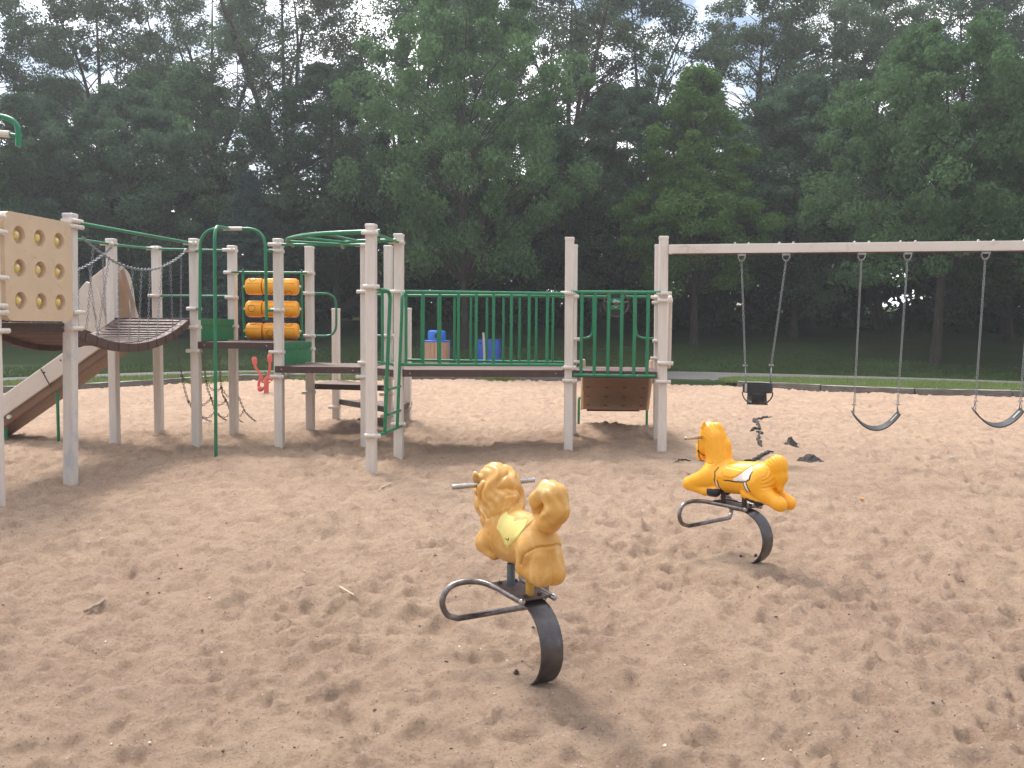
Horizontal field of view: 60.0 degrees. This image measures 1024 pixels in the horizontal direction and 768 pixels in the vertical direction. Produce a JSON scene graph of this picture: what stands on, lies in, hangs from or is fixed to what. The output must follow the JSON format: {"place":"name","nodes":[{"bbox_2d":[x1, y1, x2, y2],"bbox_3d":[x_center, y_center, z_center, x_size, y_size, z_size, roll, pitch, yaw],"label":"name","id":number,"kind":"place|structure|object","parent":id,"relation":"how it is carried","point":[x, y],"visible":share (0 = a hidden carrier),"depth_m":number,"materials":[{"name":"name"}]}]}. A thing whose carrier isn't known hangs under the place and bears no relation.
{"place":"outdoors","nodes":[
{"label":"outdoors","id":0,"kind":"place"},
{"bbox_2d":[2,429,979,751],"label":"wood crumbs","id":1,"kind":"object","parent":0,"point":[428,637],"visible":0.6,"depth_m":4.92,"materials":[{"name":"brown plant"}]},
{"bbox_2d":[0,379,1023,767],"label":"sand","id":2,"kind":"structure","parent":0,"point":[244,563],"depth_m":5.77,"materials":[{"name":"beige sand"}]},
{"bbox_2d":[3,386,14,392],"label":"landscape timber","id":3,"kind":"object","parent":2,"relation":"on","point":[6,389],"visible":0.08,"depth_m":21.52,"materials":[{"name":"wood"}]},
{"bbox_2d":[83,599,105,612],"bbox_3d":[-2.482,1.320,5.271,0.033,0.032,0.178,2,4,15],"label":"stick","id":4,"kind":"object","parent":2,"relation":"on","point":[93,606],"visible":1,"depth_m":5.26,"materials":[{"name":"beige wood"}]},
{"bbox_2d":[78,380,152,388],"bbox_3d":[-10.711,0.048,23.823,0.164,0.224,2.389,3,5,34],"label":"landscape timber","id":5,"kind":"object","parent":2,"relation":"on","point":[122,384],"visible":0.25,"depth_m":23.98,"materials":[{"name":"wood"}]},
{"bbox_2d":[164,375,212,384],"bbox_3d":[-9.593,-0.080,25.935,0.163,0.223,2.364,2,4,22],"label":"landscape timber","id":6,"kind":"object","parent":2,"relation":"on","point":[171,381],"visible":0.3,"depth_m":25.46,"materials":[{"name":"grey wood"}]},
{"bbox_2d":[212,374,287,380],"bbox_3d":[-8.126,-0.178,27.540,2.247,0.236,0.164,-1,4,-26],"label":"landscape timber","id":7,"kind":"object","parent":2,"relation":"on","point":[250,377],"visible":0.41,"depth_m":27.46,"materials":[{"name":"grey wood"}]},
{"bbox_2d":[252,353,273,393],"bbox_3d":[-6.172,-0.169,21.967,0.532,1.180,0.195,1,4,0],"label":"sand digger","id":8,"kind":"object","parent":2,"relation":"on","point":[266,382],"visible":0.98,"depth_m":21.90,"materials":[{"name":"red paint"}]},
{"bbox_2d":[288,374,359,378],"bbox_3d":[-5.911,-0.206,28.264,2.390,0.238,0.160,0,4,-11],"label":"landscape timber","id":9,"kind":"object","parent":2,"relation":"on","point":[290,376],"visible":0.31,"depth_m":28.06,"materials":[{"name":"grey wood"}]},
{"bbox_2d":[0,114,672,505],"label":"play structure","id":10,"kind":"object","parent":2,"relation":"on","point":[38,270],"visible":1,"depth_m":12.18,"materials":[{"name":"brown metal"}]},
{"bbox_2d":[669,239,1023,260],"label":"swing beam frame","id":11,"kind":"object","parent":10,"relation":"attached to","point":[915,246],"visible":1,"depth_m":11.07,"materials":[{"name":"beige paint"}]},
{"bbox_2d":[739,259,787,404],"bbox_3d":[3.211,-0.664,11.441,0.515,1.869,0.386,-1,4,-20],"label":"bucket swing","id":12,"kind":"object","parent":11,"relation":"hanging from","point":[756,392],"visible":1,"depth_m":11.38,"materials":[{"name":"metal"}]},
{"bbox_2d":[851,259,909,430],"bbox_3d":[4.615,-0.488,11.103,0.624,2.151,0.176,1,4,13],"label":"belt swing","id":13,"kind":"object","parent":11,"relation":"hanging from","point":[891,420],"visible":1,"depth_m":11.11,"materials":[{"name":"metal"}]},
{"bbox_2d":[971,258,1023,427],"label":"belt swing","id":14,"kind":"object","parent":11,"relation":"hanging from","point":[1015,416],"visible":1,"depth_m":10.82,"materials":[{"name":"metal"}]},
{"bbox_2d":[177,374,521,383],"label":"weeds","id":15,"kind":"object","parent":2,"relation":"on","point":[225,379],"visible":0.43,"depth_m":27.65,"materials":[{"name":"green plant"}]},
{"bbox_2d":[377,375,439,379],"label":"landscape timber","id":16,"kind":"object","parent":2,"relation":"on","point":[430,378],"visible":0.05,"depth_m":28.78,"materials":[{"name":"grey wood"}]},
{"bbox_2d":[440,377,512,379],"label":"landscape timber","id":17,"kind":"object","parent":2,"relation":"on","point":[454,378],"visible":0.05,"depth_m":28.89,"materials":[{"name":"grey wood"}]},
{"bbox_2d":[439,462,569,684],"bbox_3d":[-0.062,0.940,4.389,0.590,1.059,0.799,0,4,-5],"label":"spring pony","id":18,"kind":"object","parent":2,"relation":"on","point":[513,533],"visible":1,"depth_m":4.24,"materials":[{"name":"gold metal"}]},
{"bbox_2d":[1,426,1023,767],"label":"pebbles","id":19,"kind":"object","parent":2,"relation":"on","point":[507,660],"visible":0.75,"depth_m":4.46,"materials":[{"name":"beige stone"}]},
{"bbox_2d":[514,376,580,380],"bbox_3d":[1.224,-0.167,28.713,2.344,0.230,0.161,1,4,11],"label":"landscape timber","id":20,"kind":"object","parent":2,"relation":"on","point":[545,378],"visible":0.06,"depth_m":28.67,"materials":[{"name":"grey wood"}]},
{"bbox_2d":[677,420,795,563],"bbox_3d":[1.660,0.819,6.531,0.641,1.051,0.919,-2,5,-38],"label":"spring pony","id":21,"kind":"object","parent":2,"relation":"on","point":[725,474],"visible":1,"depth_m":6.46,"materials":[{"name":"yellow plastic"}]},
{"bbox_2d":[744,450,773,461],"bbox_3d":[3.275,0.951,11.691,0.126,0.068,1.070,3,4,32],"label":"torn fabric","id":22,"kind":"object","parent":2,"relation":"on","point":[766,452],"visible":0.94,"depth_m":11.56,"materials":[{"name":"black fabric"}]},
{"bbox_2d":[756,431,762,446],"bbox_3d":[3.843,0.831,13.735,0.122,0.092,1.923,2,4,15],"label":"torn fabric","id":23,"kind":"object","parent":2,"relation":"on","point":[758,437],"visible":0.97,"depth_m":13.45,"materials":[{"name":"black fabric"}]},
{"bbox_2d":[737,381,820,391],"bbox_3d":[7.671,0.084,25.561,2.390,0.255,0.160,3,4,34],"label":"landscape timber","id":24,"kind":"object","parent":2,"relation":"on","point":[808,387],"visible":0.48,"depth_m":25.22,"materials":[{"name":"wood"}]},
{"bbox_2d":[784,437,798,447],"bbox_3d":[4.064,0.861,12.913,0.244,0.192,0.202,1,4,0],"label":"asphalt clod","id":25,"kind":"object","parent":2,"relation":"on","point":[791,441],"visible":0.76,"depth_m":12.89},
{"bbox_2d":[797,454,824,462],"bbox_3d":[3.874,0.975,11.511,0.374,0.140,0.309,1,4,0],"label":"asphalt clod","id":26,"kind":"object","parent":2,"relation":"on","point":[809,458],"visible":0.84,"depth_m":11.45,"materials":[{"name":"grey asphalt"}]},
{"bbox_2d":[821,385,913,394],"bbox_3d":[9.705,0.191,24.261,2.383,0.249,0.166,2,4,31],"label":"landscape timber","id":27,"kind":"object","parent":2,"relation":"on","point":[859,389],"visible":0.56,"depth_m":24.21,"materials":[{"name":"wood"}]},
{"bbox_2d":[914,389,1011,396],"bbox_3d":[11.937,0.262,23.470,2.390,0.250,0.160,1,4,8],"label":"landscape timber","id":28,"kind":"object","parent":2,"relation":"on","point":[967,392],"visible":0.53,"depth_m":23.40,"materials":[{"name":"wood"}]},
{"bbox_2d":[1012,390,1023,396],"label":"landscape timber","id":29,"kind":"object","parent":2,"relation":"on","point":[1016,393],"visible":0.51,"depth_m":23.20,"materials":[{"name":"wood"}]},
{"bbox_2d":[0,0,1023,306],"label":"sky","id":30,"kind":"structure","parent":0,"point":[699,5],"materials":[{"name":"white"}]},
{"bbox_2d":[2,305,1023,386],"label":"lawn","id":31,"kind":"structure","parent":0,"point":[960,347],"depth_m":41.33,"materials":[{"name":"green plant"}]},
{"bbox_2d":[0,138,58,216],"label":"oak tree","id":32,"kind":"object","parent":31,"relation":"on","point":[12,150],"visible":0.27,"depth_m":41.78,"materials":[{"name":"green plant"}]},
{"bbox_2d":[0,0,91,198],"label":"tall tree","id":33,"kind":"object","parent":31,"relation":"on","point":[8,8],"visible":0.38,"depth_m":47.91,"materials":[{"name":"green plant"}]},
{"bbox_2d":[0,73,116,188],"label":"tall tree","id":34,"kind":"object","parent":31,"relation":"on","point":[53,77],"visible":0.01,"depth_m":59.90,"materials":[{"name":"green plant"}]},
{"bbox_2d":[0,91,126,322],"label":"maple tree","id":35,"kind":"object","parent":31,"relation":"on","point":[26,109],"visible":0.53,"depth_m":41.37,"materials":[{"name":"green plant"}]},
{"bbox_2d":[0,0,190,236],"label":"tall tree","id":36,"kind":"object","parent":31,"relation":"on","point":[90,10],"visible":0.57,"depth_m":48.10,"materials":[{"name":"green plant"}]},
{"bbox_2d":[18,79,232,316],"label":"maple tree","id":37,"kind":"object","parent":31,"relation":"on","point":[135,103],"visible":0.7,"depth_m":41.93,"materials":[{"name":"green plant"}]},
{"bbox_2d":[105,78,220,215],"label":"tall tree","id":38,"kind":"object","parent":31,"relation":"on","point":[156,152],"depth_m":63.02,"materials":[{"name":"green plant"}]},
{"bbox_2d":[3,371,330,385],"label":"grass","id":39,"kind":"structure","parent":31,"relation":"on","point":[15,382],"depth_m":25.85,"materials":[{"name":"green plant"}]},
{"bbox_2d":[61,60,276,308],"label":"oak tree","id":40,"kind":"object","parent":31,"relation":"on","point":[169,92],"visible":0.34,"depth_m":46.24,"materials":[{"name":"green plant"}]},
{"bbox_2d":[162,198,241,338],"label":"spruce tree","id":41,"kind":"object","parent":31,"relation":"on","point":[207,264],"visible":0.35,"depth_m":44.18,"materials":[{"name":"green plant"}]},
{"bbox_2d":[106,0,299,219],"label":"tall tree","id":42,"kind":"object","parent":31,"relation":"on","point":[188,35],"visible":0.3,"depth_m":51.72,"materials":[{"name":"green plant"}]},
{"bbox_2d":[162,168,328,351],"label":"spruce tree","id":43,"kind":"object","parent":31,"relation":"on","point":[248,243],"visible":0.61,"depth_m":40.18,"materials":[{"name":"green plant"}]},
{"bbox_2d":[180,0,380,324],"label":"tall tree","id":44,"kind":"object","parent":31,"relation":"on","point":[304,21],"visible":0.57,"depth_m":46.91,"materials":[{"name":"green plant"}]},
{"bbox_2d":[218,57,434,334],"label":"maple tree","id":45,"kind":"object","parent":31,"relation":"on","point":[319,75],"visible":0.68,"depth_m":42.56,"materials":[{"name":"green plant"}]},
{"bbox_2d":[311,116,412,199],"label":"tall tree","id":46,"kind":"object","parent":31,"relation":"on","point":[371,138],"visible":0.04,"depth_m":61.30,"materials":[{"name":"green plant"}]},
{"bbox_2d":[280,0,512,257],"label":"tall tree","id":47,"kind":"object","parent":31,"relation":"on","point":[397,10],"visible":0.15,"depth_m":48.82,"materials":[{"name":"green plant"}]},
{"bbox_2d":[424,330,449,362],"bbox_3d":[-2.520,-1.086,29.694,0.912,1.428,0.912,1,4,0],"label":"litter bin","id":48,"kind":"object","parent":31,"relation":"on","point":[431,347],"visible":0.58,"depth_m":29.37,"materials":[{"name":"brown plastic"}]},
{"bbox_2d":[396,96,487,252],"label":"tall tree","id":49,"kind":"object","parent":31,"relation":"on","point":[437,153],"depth_m":64.16,"materials":[{"name":"green plant"}]},
{"bbox_2d":[326,0,603,348],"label":"oak tree","id":50,"kind":"object","parent":31,"relation":"on","point":[515,29],"visible":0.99,"depth_m":37.80,"materials":[{"name":"green plant"}]},
{"bbox_2d":[397,2,539,315],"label":"tall tree","id":51,"kind":"object","parent":31,"relation":"on","point":[524,76],"visible":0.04,"depth_m":53.36,"materials":[{"name":"green plant"}]},
{"bbox_2d":[482,333,485,362],"bbox_3d":[-0.905,-0.930,28.966,0.136,1.502,0.030,1,4,0],"label":"sign post","id":52,"kind":"object","parent":31,"relation":"on","point":[483,334],"visible":0.57,"depth_m":28.93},
{"bbox_2d":[477,339,500,362],"bbox_3d":[-0.761,-0.919,29.503,0.782,1.151,0.782,1,4,0],"label":"barrel","id":53,"kind":"object","parent":31,"relation":"on","point":[497,349],"visible":0.48,"depth_m":29.20,"materials":[{"name":"blue plastic"}]},
{"bbox_2d":[2,160,1023,335],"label":"undergrowth","id":54,"kind":"object","parent":31,"relation":"on","point":[717,307],"visible":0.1,"depth_m":48.60,"materials":[{"name":"green plant"}]},
{"bbox_2d":[434,97,614,330],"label":"maple tree","id":55,"kind":"object","parent":31,"relation":"on","point":[522,285],"visible":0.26,"depth_m":46.15,"materials":[{"name":"green plant"}]},
{"bbox_2d":[466,0,676,329],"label":"tall tree","id":56,"kind":"object","parent":31,"relation":"on","point":[554,22],"visible":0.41,"depth_m":46.74,"materials":[{"name":"green plant"}]},
{"bbox_2d":[503,139,656,327],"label":"oak tree","id":57,"kind":"object","parent":31,"relation":"on","point":[616,160],"visible":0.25,"depth_m":47.47,"materials":[{"name":"green plant"}]},
{"bbox_2d":[587,122,651,255],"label":"tall tree","id":58,"kind":"object","parent":31,"relation":"on","point":[622,146],"visible":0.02,"depth_m":62.86,"materials":[{"name":"green plant"}]},
{"bbox_2d":[523,80,729,332],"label":"maple tree","id":59,"kind":"object","parent":31,"relation":"on","point":[626,105],"visible":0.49,"depth_m":44.74,"materials":[{"name":"green plant"}]},
{"bbox_2d":[539,0,730,311],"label":"tall tree","id":60,"kind":"object","parent":31,"relation":"on","point":[677,13],"visible":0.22,"depth_m":52.56,"materials":[{"name":"green plant"}]},
{"bbox_2d":[605,62,791,345],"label":"oak tree","id":61,"kind":"object","parent":31,"relation":"on","point":[701,87],"visible":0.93,"depth_m":40.41,"materials":[{"name":"plant"}]},
{"bbox_2d":[669,99,750,172],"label":"tall tree","id":62,"kind":"object","parent":31,"relation":"on","point":[718,127],"depth_m":62.92,"materials":[{"name":"green plant"}]},
{"bbox_2d":[664,0,867,317],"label":"tall tree","id":63,"kind":"object","parent":31,"relation":"on","point":[760,35],"visible":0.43,"depth_m":48.61,"materials":[{"name":"green plant"}]},
{"bbox_2d":[698,72,907,336],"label":"maple tree","id":64,"kind":"object","parent":31,"relation":"on","point":[781,99],"visible":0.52,"depth_m":43.72,"materials":[{"name":"green plant"}]},
{"bbox_2d":[703,102,925,332],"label":"oak tree","id":65,"kind":"object","parent":31,"relation":"on","point":[789,211],"visible":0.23,"depth_m":45.05,"materials":[{"name":"green plant"}]},
{"bbox_2d":[731,0,921,275],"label":"tall tree","id":66,"kind":"object","parent":31,"relation":"on","point":[817,35],"visible":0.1,"depth_m":52.05,"materials":[{"name":"green plant"}]},
{"bbox_2d":[718,375,1023,390],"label":"grass","id":67,"kind":"structure","parent":31,"relation":"on","point":[915,383],"depth_m":26.07,"materials":[{"name":"green plant"}]},
{"bbox_2d":[790,0,972,329],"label":"tall tree","id":68,"kind":"object","parent":31,"relation":"on","point":[873,39],"visible":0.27,"depth_m":47.27,"materials":[{"name":"green plant"}]},
{"bbox_2d":[796,7,1023,364],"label":"oak tree","id":69,"kind":"object","parent":31,"relation":"on","point":[920,51],"visible":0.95,"depth_m":34.10,"materials":[{"name":"green plant"}]},
{"bbox_2d":[859,0,1023,325],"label":"tall tree","id":70,"kind":"object","parent":31,"relation":"on","point":[955,8],"visible":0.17,"depth_m":50.30,"materials":[{"name":"green plant"}]},
{"bbox_2d":[902,61,1023,301],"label":"oak tree","id":71,"kind":"object","parent":31,"relation":"on","point":[990,112],"visible":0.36,"depth_m":36.46,"materials":[{"name":"green plant"}]},
{"bbox_2d":[911,62,1023,341],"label":"maple tree","id":72,"kind":"object","parent":31,"relation":"on","point":[962,292],"visible":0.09,"depth_m":44.61,"materials":[{"name":"green plant"}]},
{"bbox_2d":[950,0,1023,173],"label":"tall tree","id":73,"kind":"object","parent":31,"relation":"on","point":[1021,4],"visible":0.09,"depth_m":52.58,"materials":[{"name":"green plant"}]},
{"bbox_2d":[3,370,1023,384],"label":"path","id":74,"kind":"structure","parent":0,"point":[693,375],"depth_m":29.63,"materials":[{"name":"grey concrete"}]},
{"bbox_2d":[750,416,770,430],"bbox_3d":[4.453,0.685,16.039,0.287,0.103,2.638,2,4,22],"label":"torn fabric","id":75,"kind":"object","parent":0,"point":[757,423],"visible":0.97,"depth_m":15.99,"materials":[{"name":"black fabric"}]}
]}

